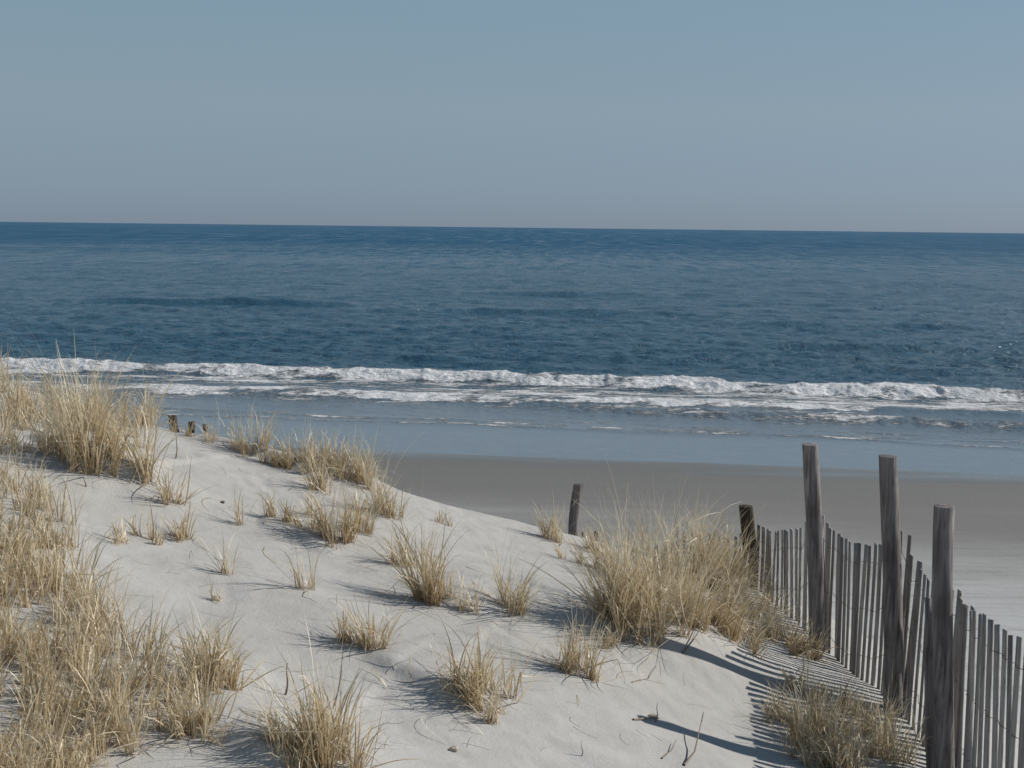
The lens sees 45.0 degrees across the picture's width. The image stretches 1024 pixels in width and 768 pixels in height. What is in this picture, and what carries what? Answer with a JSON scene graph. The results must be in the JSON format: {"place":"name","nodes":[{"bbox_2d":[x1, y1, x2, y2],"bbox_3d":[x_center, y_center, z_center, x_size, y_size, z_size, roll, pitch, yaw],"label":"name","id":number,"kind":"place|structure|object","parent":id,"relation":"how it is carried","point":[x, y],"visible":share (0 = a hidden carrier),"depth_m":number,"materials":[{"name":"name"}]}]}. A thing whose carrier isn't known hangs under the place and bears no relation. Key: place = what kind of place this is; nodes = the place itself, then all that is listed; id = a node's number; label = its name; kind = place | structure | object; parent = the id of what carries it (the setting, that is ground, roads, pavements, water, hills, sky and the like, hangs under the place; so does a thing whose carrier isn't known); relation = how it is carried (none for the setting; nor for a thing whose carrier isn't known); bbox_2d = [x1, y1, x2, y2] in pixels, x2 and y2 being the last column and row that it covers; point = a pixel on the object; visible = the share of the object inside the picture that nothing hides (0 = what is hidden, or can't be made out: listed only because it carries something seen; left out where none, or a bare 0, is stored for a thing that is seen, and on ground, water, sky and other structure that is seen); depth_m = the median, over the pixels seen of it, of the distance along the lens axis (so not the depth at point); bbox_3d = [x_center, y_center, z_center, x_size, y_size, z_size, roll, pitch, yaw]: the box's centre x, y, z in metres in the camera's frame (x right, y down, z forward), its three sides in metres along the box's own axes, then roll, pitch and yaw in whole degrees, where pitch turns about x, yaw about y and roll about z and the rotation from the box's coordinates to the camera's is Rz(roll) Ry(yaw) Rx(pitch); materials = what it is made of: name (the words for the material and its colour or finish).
{"place":"outdoors","nodes":[
{"label":"outdoors","id":0,"kind":"place"},
{"bbox_2d":[0,433,90,554],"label":"beach grass","id":1,"kind":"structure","parent":0,"point":[4,474],"depth_m":6.18,"materials":[{"name":"beige plant"}]},
{"bbox_2d":[0,342,186,463],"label":"beach grass","id":2,"kind":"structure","parent":0,"point":[6,416],"depth_m":7.98,"materials":[{"name":"beige plant"}]},
{"bbox_2d":[0,381,1019,767],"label":"sand dune","id":3,"kind":"structure","parent":0,"point":[718,675],"depth_m":6.10,"materials":[{"name":"beige sand"}]},
{"bbox_2d":[0,365,59,422],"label":"grass tuft","id":4,"kind":"object","parent":3,"relation":"on","point":[28,401],"visible":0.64,"depth_m":7.89,"materials":[{"name":"beige plant"}]},
{"bbox_2d":[17,408,92,462],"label":"grass tuft","id":5,"kind":"object","parent":3,"relation":"on","point":[38,444],"visible":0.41,"depth_m":7.09,"materials":[{"name":"beige plant"}]},
{"bbox_2d":[19,462,96,549],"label":"grass tuft","id":6,"kind":"object","parent":3,"relation":"on","point":[60,533],"visible":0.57,"depth_m":5.69,"materials":[{"name":"beige plant"}]},
{"bbox_2d":[0,322,160,488],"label":"grass tuft","id":7,"kind":"object","parent":3,"relation":"on","point":[90,462],"visible":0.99,"depth_m":6.92,"materials":[{"name":"beige plant"}]},
{"bbox_2d":[64,373,136,437],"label":"grass tuft","id":8,"kind":"object","parent":3,"relation":"on","point":[95,410],"visible":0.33,"depth_m":8.11,"materials":[{"name":"beige plant"}]},
{"bbox_2d":[100,507,142,544],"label":"grass tuft","id":9,"kind":"object","parent":3,"relation":"on","point":[121,533],"visible":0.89,"depth_m":6.14,"materials":[{"name":"beige plant"}]},
{"bbox_2d":[0,492,251,767],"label":"beach grass","id":10,"kind":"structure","parent":3,"relation":"on","point":[88,664],"depth_m":4.42,"materials":[{"name":"beige plant"}]},
{"bbox_2d":[92,377,174,476],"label":"grass tuft","id":11,"kind":"object","parent":3,"relation":"on","point":[115,459],"visible":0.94,"depth_m":6.99,"materials":[{"name":"beige plant"}]},
{"bbox_2d":[121,498,166,545],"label":"grass tuft","id":12,"kind":"object","parent":3,"relation":"on","point":[151,537],"visible":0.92,"depth_m":6.35,"materials":[{"name":"beige plant"}]},
{"bbox_2d":[88,402,205,486],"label":"grass tuft","id":13,"kind":"object","parent":3,"relation":"on","point":[144,472],"visible":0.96,"depth_m":7.04,"materials":[{"name":"beige plant"}]},
{"bbox_2d":[128,389,168,428],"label":"grass tuft","id":14,"kind":"object","parent":3,"relation":"on","point":[143,418],"visible":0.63,"depth_m":8.56,"materials":[{"name":"beige plant"}]},
{"bbox_2d":[168,415,178,432],"bbox_3d":[-2.489,0.368,9.123,0.090,0.280,0.063,1,7,0],"label":"post stub","id":15,"kind":"object","parent":3,"relation":"on","point":[172,418],"visible":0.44,"depth_m":9.09,"materials":[{"name":"brown wood"}]},
{"bbox_2d":[166,417,200,436],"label":"grass tuft","id":16,"kind":"object","parent":3,"relation":"on","point":[175,431],"visible":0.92,"depth_m":8.64,"materials":[{"name":"beige plant"}]},
{"bbox_2d":[147,457,221,507],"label":"grass tuft","id":17,"kind":"object","parent":3,"relation":"on","point":[166,493],"visible":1,"depth_m":6.96,"materials":[{"name":"beige plant"}]},
{"bbox_2d":[139,663,243,747],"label":"grass tuft","id":18,"kind":"object","parent":3,"relation":"on","point":[192,722],"visible":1,"depth_m":4.18,"materials":[{"name":"beige plant"}]},
{"bbox_2d":[188,421,194,433],"bbox_3d":[-2.373,0.409,9.127,0.073,0.273,0.053,1,7,0],"label":"post stub","id":19,"kind":"object","parent":3,"relation":"on","point":[193,426],"visible":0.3,"depth_m":9.10,"materials":[{"name":"brown wood"}]},
{"bbox_2d":[160,503,228,542],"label":"grass tuft","id":20,"kind":"object","parent":3,"relation":"on","point":[180,534],"visible":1,"depth_m":6.53,"materials":[{"name":"beige plant"}]},
{"bbox_2d":[172,398,220,443],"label":"grass tuft","id":21,"kind":"object","parent":3,"relation":"on","point":[213,435],"visible":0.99,"depth_m":8.64,"materials":[{"name":"beige plant"}]},
{"bbox_2d":[209,578,228,603],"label":"grass tuft","id":22,"kind":"object","parent":3,"relation":"on","point":[214,598],"visible":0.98,"depth_m":5.74,"materials":[{"name":"beige plant"}]},
{"bbox_2d":[195,534,245,574],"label":"grass tuft","id":23,"kind":"object","parent":3,"relation":"on","point":[222,570],"visible":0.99,"depth_m":6.09,"materials":[{"name":"beige plant"}]},
{"bbox_2d":[156,591,285,691],"bbox_3d":[-1.121,0.973,4.608,0.546,0.400,0.482,1,7,0],"label":"grass tuft","id":24,"kind":"object","parent":3,"relation":"on","point":[230,678],"visible":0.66,"depth_m":4.61,"materials":[{"name":"beige plant"}]},
{"bbox_2d":[220,479,268,525],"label":"grass tuft","id":25,"kind":"object","parent":3,"relation":"on","point":[239,520],"visible":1,"depth_m":7.01,"materials":[{"name":"beige plant"}]},
{"bbox_2d":[216,396,285,462],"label":"grass tuft","id":26,"kind":"object","parent":3,"relation":"on","point":[261,443],"visible":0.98,"depth_m":8.60,"materials":[{"name":"beige plant"}]},
{"bbox_2d":[255,484,299,522],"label":"grass tuft","id":27,"kind":"object","parent":3,"relation":"on","point":[268,510],"visible":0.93,"depth_m":7.22,"materials":[{"name":"beige plant"}]},
{"bbox_2d":[262,436,306,470],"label":"grass tuft","id":28,"kind":"object","parent":3,"relation":"on","point":[277,460],"visible":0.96,"depth_m":8.52,"materials":[{"name":"beige plant"}]},
{"bbox_2d":[284,663,288,694],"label":"stem","id":29,"kind":"object","parent":3,"relation":"on","point":[286,690],"visible":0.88,"depth_m":4.83,"materials":[{"name":"beige plant"}]},
{"bbox_2d":[257,545,322,597],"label":"grass tuft","id":30,"kind":"object","parent":3,"relation":"on","point":[311,582],"visible":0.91,"depth_m":6.12,"materials":[{"name":"beige plant"}]},
{"bbox_2d":[240,665,353,767],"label":"grass tuft","id":31,"kind":"object","parent":3,"relation":"on","point":[276,739],"visible":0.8,"depth_m":4.17,"materials":[{"name":"beige plant"}]},
{"bbox_2d":[266,413,331,466],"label":"grass tuft","id":32,"kind":"object","parent":3,"relation":"on","point":[285,455],"visible":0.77,"depth_m":8.57,"materials":[{"name":"beige plant"}]},
{"bbox_2d":[272,499,339,535],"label":"grass tuft","id":33,"kind":"object","parent":3,"relation":"on","point":[301,525],"visible":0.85,"depth_m":7.19,"materials":[{"name":"beige plant"}]},
{"bbox_2d":[293,487,327,517],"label":"grass tuft","id":34,"kind":"object","parent":3,"relation":"on","point":[307,508],"visible":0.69,"depth_m":7.44,"materials":[{"name":"beige plant"}]},
{"bbox_2d":[291,427,338,477],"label":"grass tuft","id":35,"kind":"object","parent":3,"relation":"on","point":[301,465],"visible":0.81,"depth_m":8.48,"materials":[{"name":"beige plant"}]},
{"bbox_2d":[283,442,346,494],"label":"grass tuft","id":36,"kind":"object","parent":3,"relation":"on","point":[319,485],"visible":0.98,"depth_m":8.20,"materials":[{"name":"beige plant"}]},
{"bbox_2d":[216,615,424,767],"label":"grass tuft","id":37,"kind":"object","parent":3,"relation":"on","point":[340,752],"visible":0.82,"depth_m":4.22,"materials":[{"name":"beige plant"}]},
{"bbox_2d":[277,449,386,554],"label":"grass tuft","id":38,"kind":"object","parent":3,"relation":"on","point":[346,531],"visible":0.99,"depth_m":7.11,"materials":[{"name":"beige plant"}]},
{"bbox_2d":[305,418,359,475],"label":"grass tuft","id":39,"kind":"object","parent":3,"relation":"on","point":[327,449],"visible":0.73,"depth_m":8.66,"materials":[{"name":"beige plant"}]},
{"bbox_2d":[332,646,344,707],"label":"stem","id":40,"kind":"object","parent":3,"relation":"on","point":[339,679],"visible":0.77,"depth_m":4.84,"materials":[{"name":"brown plant"}]},
{"bbox_2d":[324,607,357,643],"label":"grass tuft","id":41,"kind":"object","parent":3,"relation":"on","point":[347,636],"visible":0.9,"depth_m":5.60,"materials":[{"name":"beige plant"}]},
{"bbox_2d":[315,416,396,483],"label":"grass tuft","id":42,"kind":"object","parent":3,"relation":"on","point":[343,468],"visible":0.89,"depth_m":8.60,"materials":[{"name":"beige plant"}]},
{"bbox_2d":[329,479,387,535],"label":"grass tuft","id":43,"kind":"object","parent":3,"relation":"on","point":[366,529],"visible":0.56,"depth_m":7.39,"materials":[{"name":"beige plant"}]},
{"bbox_2d":[327,423,393,490],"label":"grass tuft","id":44,"kind":"object","parent":3,"relation":"on","point":[355,477],"visible":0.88,"depth_m":8.61,"materials":[{"name":"beige plant"}]},
{"bbox_2d":[312,588,420,650],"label":"grass tuft","id":45,"kind":"object","parent":3,"relation":"on","point":[370,638],"visible":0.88,"depth_m":5.59,"materials":[{"name":"beige plant"}]},
{"bbox_2d":[343,427,426,518],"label":"grass tuft","id":46,"kind":"object","parent":3,"relation":"on","point":[377,488],"visible":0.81,"depth_m":8.02,"materials":[{"name":"beige plant"}]},
{"bbox_2d":[377,484,417,525],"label":"grass tuft","id":47,"kind":"object","parent":3,"relation":"on","point":[392,514],"visible":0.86,"depth_m":8.03,"materials":[{"name":"beige plant"}]},
{"bbox_2d":[364,505,449,572],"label":"grass tuft","id":48,"kind":"object","parent":3,"relation":"on","point":[393,556],"visible":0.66,"depth_m":7.05,"materials":[{"name":"beige plant"}]},
{"bbox_2d":[123,452,700,767],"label":"dead grass litter","id":49,"kind":"object","parent":3,"relation":"on","point":[393,641],"visible":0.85,"depth_m":5.55,"materials":[{"name":"beige plant"}]},
{"bbox_2d":[339,470,485,605],"bbox_3d":[-0.500,0.798,6.585,0.814,0.726,0.942,1,7,0],"label":"grass tuft","id":50,"kind":"object","parent":3,"relation":"on","point":[427,594],"visible":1,"depth_m":6.45,"materials":[{"name":"beige plant"}]},
{"bbox_2d":[431,509,453,526],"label":"grass tuft","id":51,"kind":"object","parent":3,"relation":"on","point":[447,522],"visible":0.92,"depth_m":8.37,"materials":[{"name":"beige plant"}]},
{"bbox_2d":[435,571,462,599],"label":"grass tuft","id":52,"kind":"object","parent":3,"relation":"on","point":[450,589],"visible":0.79,"depth_m":6.53,"materials":[{"name":"beige plant"}]},
{"bbox_2d":[448,746,457,751],"bbox_3d":[-0.230,1.428,4.833,0.040,0.026,0.028,1,7,0],"label":"shell fragment","id":53,"kind":"object","parent":3,"relation":"on","point":[453,748],"visible":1,"depth_m":4.82,"materials":[{"name":"white"}]},
{"bbox_2d":[439,570,505,614],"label":"grass tuft","id":54,"kind":"object","parent":3,"relation":"on","point":[468,603],"visible":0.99,"depth_m":6.47,"materials":[{"name":"beige plant"}]},
{"bbox_2d":[444,678,510,724],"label":"grass tuft","id":55,"kind":"object","parent":3,"relation":"on","point":[493,713],"visible":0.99,"depth_m":5.18,"materials":[{"name":"beige plant"}]},
{"bbox_2d":[419,620,555,726],"bbox_3d":[-0.104,1.218,5.312,0.619,0.430,0.551,1,7,0],"label":"grass tuft","id":56,"kind":"object","parent":3,"relation":"on","point":[472,682],"visible":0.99,"depth_m":5.32,"materials":[{"name":"beige plant"}]},
{"bbox_2d":[454,534,557,617],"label":"grass tuft","id":57,"kind":"object","parent":3,"relation":"on","point":[520,601],"visible":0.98,"depth_m":6.63,"materials":[{"name":"beige plant"}]},
{"bbox_2d":[528,490,575,544],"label":"grass tuft","id":58,"kind":"object","parent":3,"relation":"on","point":[555,533],"visible":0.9,"depth_m":8.87,"materials":[{"name":"beige plant"}]},
{"bbox_2d":[484,594,647,685],"bbox_3d":[0.258,1.240,6.012,0.930,0.476,0.550,1,7,0],"label":"grass tuft","id":59,"kind":"object","parent":3,"relation":"on","point":[569,659],"visible":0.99,"depth_m":6.00,"materials":[{"name":"beige plant"}]},
{"bbox_2d":[553,543,587,564],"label":"grass tuft","id":60,"kind":"object","parent":3,"relation":"on","point":[559,554],"visible":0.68,"depth_m":8.40,"materials":[{"name":"beige plant"}]},
{"bbox_2d":[568,483,582,535],"bbox_3d":[0.499,1.071,9.710,0.112,0.586,0.076,1,7,0],"label":"wooden post","id":61,"kind":"object","parent":3,"relation":"on","point":[574,509],"visible":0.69,"depth_m":9.67,"materials":[{"name":"grey wood"}]},
{"bbox_2d":[564,519,611,553],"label":"grass tuft","id":62,"kind":"object","parent":3,"relation":"on","point":[589,541],"visible":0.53,"depth_m":8.92,"materials":[{"name":"beige plant"}]},
{"bbox_2d":[564,523,634,577],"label":"grass tuft","id":63,"kind":"object","parent":3,"relation":"on","point":[596,554],"visible":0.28,"depth_m":8.41,"materials":[{"name":"beige plant"}]},
{"bbox_2d":[593,622,626,649],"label":"grass tuft","id":64,"kind":"object","parent":3,"relation":"on","point":[609,640],"visible":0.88,"depth_m":6.51,"materials":[{"name":"beige plant"}]},
{"bbox_2d":[513,472,727,674],"bbox_3d":[0.607,0.896,6.748,1.230,1.085,1.340,1,7,0],"label":"grass tuft","id":65,"kind":"object","parent":3,"relation":"on","point":[623,599],"visible":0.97,"depth_m":6.74,"materials":[{"name":"beige plant"}]},
{"bbox_2d":[632,717,658,720],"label":"twig","id":66,"kind":"object","parent":3,"relation":"on","point":[634,719],"visible":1,"depth_m":5.71,"materials":[{"name":"brown wood"}]},
{"bbox_2d":[647,714,656,717],"bbox_3d":[0.661,1.563,5.820,0.054,0.024,0.037,1,7,0],"label":"shell fragment","id":67,"kind":"object","parent":3,"relation":"on","point":[653,715],"visible":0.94,"depth_m":5.81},
{"bbox_2d":[594,474,751,642],"bbox_3d":[0.884,0.981,6.987,0.871,0.953,0.773,5,8,32],"label":"grass tuft","id":68,"kind":"object","parent":3,"relation":"on","point":[697,613],"visible":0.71,"depth_m":7.00,"materials":[{"name":"beige plant"}]},
{"bbox_2d":[572,467,774,604],"bbox_3d":[1.180,1.035,8.392,1.329,0.960,1.611,6,9,37],"label":"grass tuft","id":69,"kind":"object","parent":3,"relation":"on","point":[670,545],"visible":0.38,"depth_m":8.27,"materials":[{"name":"beige plant"}]},
{"bbox_2d":[683,712,703,764],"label":"twig","id":70,"kind":"object","parent":3,"relation":"on","point":[687,760],"visible":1,"depth_m":5.50,"materials":[{"name":"brown wood"}]},
{"bbox_2d":[682,614,708,652],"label":"twig","id":71,"kind":"object","parent":3,"relation":"on","point":[685,649],"visible":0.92,"depth_m":6.81,"materials":[{"name":"brown wood"}]},
{"bbox_2d":[646,505,772,591],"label":"grass tuft","id":72,"kind":"object","parent":3,"relation":"on","point":[726,545],"visible":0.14,"depth_m":9.25,"materials":[{"name":"beige plant"}]},
{"bbox_2d":[647,485,787,590],"bbox_3d":[1.432,1.149,9.075,1.102,0.849,1.109,1,7,0],"label":"grass tuft","id":73,"kind":"object","parent":3,"relation":"on","point":[705,543],"visible":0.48,"depth_m":8.99,"materials":[{"name":"beige plant"}]},
{"bbox_2d":[668,530,768,641],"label":"grass tuft","id":74,"kind":"object","parent":3,"relation":"on","point":[720,608],"visible":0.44,"depth_m":7.24,"materials":[{"name":"beige plant"}]},
{"bbox_2d":[672,518,780,597],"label":"grass tuft","id":75,"kind":"object","parent":3,"relation":"on","point":[744,562],"visible":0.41,"depth_m":8.97,"materials":[{"name":"beige plant"}]},
{"bbox_2d":[703,568,794,662],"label":"grass tuft","id":76,"kind":"object","parent":3,"relation":"on","point":[753,646],"visible":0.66,"depth_m":7.29,"materials":[{"name":"beige plant"}]},
{"bbox_2d":[703,551,807,628],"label":"grass tuft","id":77,"kind":"object","parent":3,"relation":"on","point":[762,601],"visible":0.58,"depth_m":8.42,"materials":[{"name":"beige plant"}]},
{"bbox_2d":[740,677,812,728],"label":"grass tuft","id":78,"kind":"object","parent":3,"relation":"on","point":[778,710],"visible":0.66,"depth_m":6.49,"materials":[{"name":"beige plant"}]},
{"bbox_2d":[742,591,827,645],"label":"grass tuft","id":79,"kind":"object","parent":3,"relation":"on","point":[776,627],"visible":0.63,"depth_m":8.03,"materials":[{"name":"beige plant"}]},
{"bbox_2d":[773,608,838,663],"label":"grass tuft","id":80,"kind":"object","parent":3,"relation":"on","point":[797,649],"visible":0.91,"depth_m":7.81,"materials":[{"name":"beige plant"}]},
{"bbox_2d":[775,653,838,703],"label":"grass tuft","id":81,"kind":"object","parent":3,"relation":"on","point":[792,687],"visible":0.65,"depth_m":7.00,"materials":[{"name":"beige plant"}]},
{"bbox_2d":[735,656,884,767],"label":"grass tuft","id":82,"kind":"object","parent":3,"relation":"on","point":[799,722],"visible":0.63,"depth_m":6.20,"materials":[{"name":"beige plant"}]},
{"bbox_2d":[777,710,866,767],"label":"grass tuft","id":83,"kind":"object","parent":3,"relation":"on","point":[809,756],"visible":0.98,"depth_m":5.98,"materials":[{"name":"beige plant"}]},
{"bbox_2d":[774,644,874,748],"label":"grass tuft","id":84,"kind":"object","parent":3,"relation":"on","point":[812,701],"visible":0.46,"depth_m":6.46,"materials":[{"name":"beige plant"}]},
{"bbox_2d":[632,443,1023,767],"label":"sand fence","id":85,"kind":"object","parent":3,"relation":"on","point":[943,668],"visible":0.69,"depth_m":6.96,"materials":[{"name":"wood"}]},
{"bbox_2d":[800,675,908,767],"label":"grass tuft","id":86,"kind":"object","parent":3,"relation":"on","point":[846,761],"visible":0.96,"depth_m":5.99,"materials":[{"name":"beige plant"}]},
{"bbox_2d":[833,673,876,719],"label":"grass tuft","id":87,"kind":"object","parent":3,"relation":"on","point":[844,699],"visible":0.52,"depth_m":6.92,"materials":[{"name":"beige plant"}]},
{"bbox_2d":[839,658,923,740],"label":"grass tuft","id":88,"kind":"object","parent":3,"relation":"on","point":[876,714],"visible":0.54,"depth_m":6.66,"materials":[{"name":"beige plant"}]},
{"bbox_2d":[854,696,931,767],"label":"grass tuft","id":89,"kind":"object","parent":3,"relation":"on","point":[891,745],"visible":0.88,"depth_m":6.32,"materials":[{"name":"beige plant"}]},
{"bbox_2d":[0,222,1023,474],"bbox_3d":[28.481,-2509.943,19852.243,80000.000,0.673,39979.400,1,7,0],"label":"sea","id":90,"kind":"structure","parent":0,"point":[858,350],"depth_m":56.78,"materials":[{"name":"liquid"}]},
{"bbox_2d":[0,0,1023,232],"label":"sky","id":91,"kind":"structure","parent":0,"point":[773,115],"materials":[{"name":"blue"}]},
{"bbox_2d":[268,447,1023,723],"bbox_3d":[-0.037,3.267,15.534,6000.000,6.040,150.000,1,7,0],"label":"beach","id":92,"kind":"structure","parent":0,"point":[988,565],"depth_m":21.28,"materials":[{"name":"beige sand"}]}
]}

